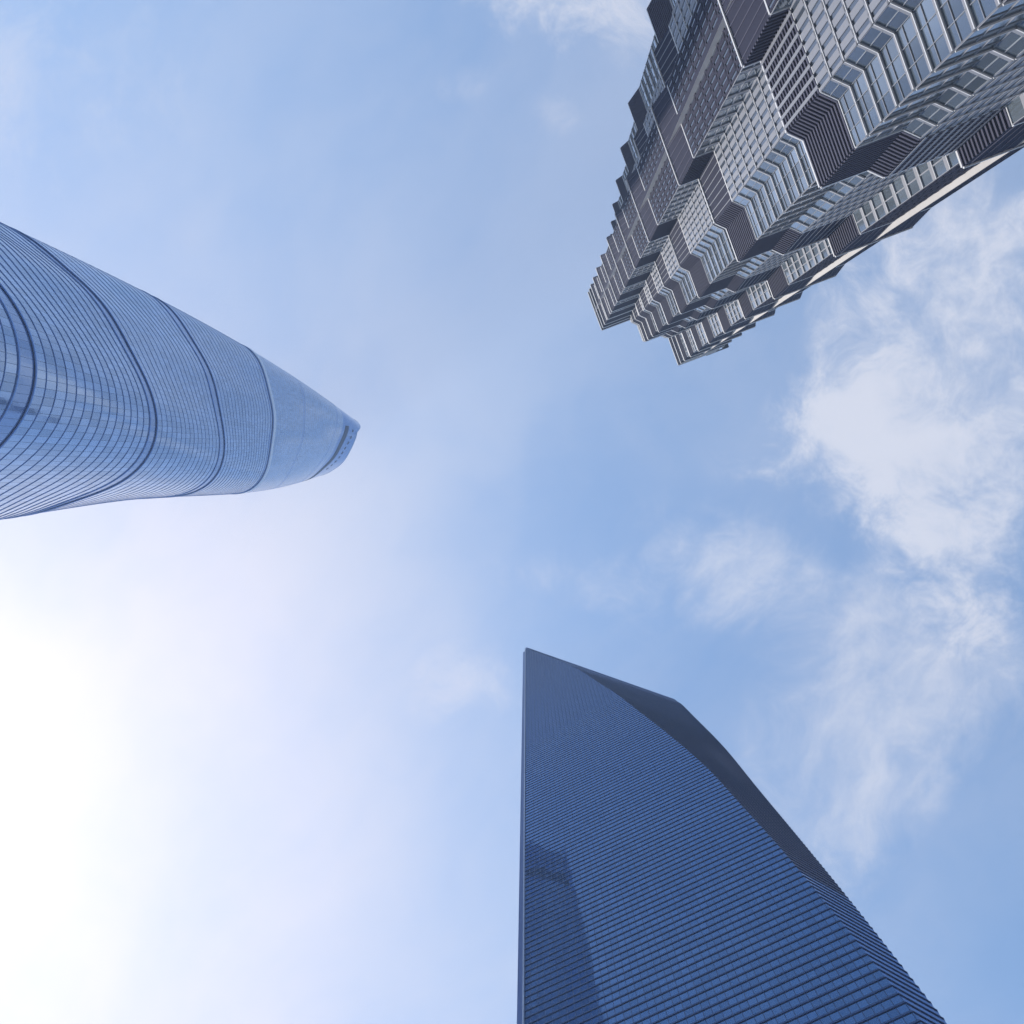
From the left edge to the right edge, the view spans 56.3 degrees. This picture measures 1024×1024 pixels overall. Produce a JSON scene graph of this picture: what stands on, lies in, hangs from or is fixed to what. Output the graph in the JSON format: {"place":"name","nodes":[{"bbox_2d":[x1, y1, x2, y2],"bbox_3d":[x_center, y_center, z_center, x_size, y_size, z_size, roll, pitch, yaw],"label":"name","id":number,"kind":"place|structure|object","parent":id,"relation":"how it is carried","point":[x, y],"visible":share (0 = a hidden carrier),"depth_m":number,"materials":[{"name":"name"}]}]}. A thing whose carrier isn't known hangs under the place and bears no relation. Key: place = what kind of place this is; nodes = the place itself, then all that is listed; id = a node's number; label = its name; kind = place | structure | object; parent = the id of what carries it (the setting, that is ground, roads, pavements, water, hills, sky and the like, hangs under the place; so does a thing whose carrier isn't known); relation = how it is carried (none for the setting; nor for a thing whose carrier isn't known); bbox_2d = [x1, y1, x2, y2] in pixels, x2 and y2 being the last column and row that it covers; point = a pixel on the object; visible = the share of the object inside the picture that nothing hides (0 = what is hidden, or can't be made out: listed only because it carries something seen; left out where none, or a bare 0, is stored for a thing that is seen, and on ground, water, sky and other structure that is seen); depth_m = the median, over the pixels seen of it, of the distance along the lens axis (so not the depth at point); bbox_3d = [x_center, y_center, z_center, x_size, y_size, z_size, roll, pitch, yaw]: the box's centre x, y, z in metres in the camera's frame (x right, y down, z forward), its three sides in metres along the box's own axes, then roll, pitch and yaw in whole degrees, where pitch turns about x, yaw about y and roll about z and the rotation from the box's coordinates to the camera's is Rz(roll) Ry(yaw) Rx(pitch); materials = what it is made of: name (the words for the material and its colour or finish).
{"place":"outdoors","nodes":[
{"label":"outdoors","id":0,"kind":"place"},
{"bbox_2d":[0,222,360,519],"bbox_3d":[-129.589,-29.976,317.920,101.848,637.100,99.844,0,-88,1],"label":"twisting skyscraper","id":1,"kind":"structure","parent":0,"point":[113,389],"depth_m":244.34,"materials":[{"name":"blue glass"}]},
{"bbox_2d":[0,0,1023,1023],"label":"sky","id":2,"kind":"structure","parent":0,"point":[260,751],"materials":[{"name":"blue"}]},
{"bbox_2d":[517,647,946,1023],"bbox_3d":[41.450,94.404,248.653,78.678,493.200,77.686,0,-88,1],"label":"glass skyscraper","id":3,"kind":"structure","parent":0,"point":[672,870],"depth_m":179.98,"materials":[{"name":"blue glass"}]},
{"bbox_2d":[588,0,1023,365],"bbox_3d":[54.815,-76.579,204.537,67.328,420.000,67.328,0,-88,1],"label":"stepped skyscraper","id":4,"kind":"structure","parent":0,"point":[776,154],"depth_m":137.88,"materials":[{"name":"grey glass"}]},
{"bbox_2d":[706,344,728,355],"bbox_3d":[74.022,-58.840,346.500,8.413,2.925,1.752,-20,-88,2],"label":"maintenance rig","id":5,"kind":"object","parent":4,"relation":"attached to","point":[726,346],"visible":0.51,"depth_m":345.03,"materials":[{"name":"grey metal"}]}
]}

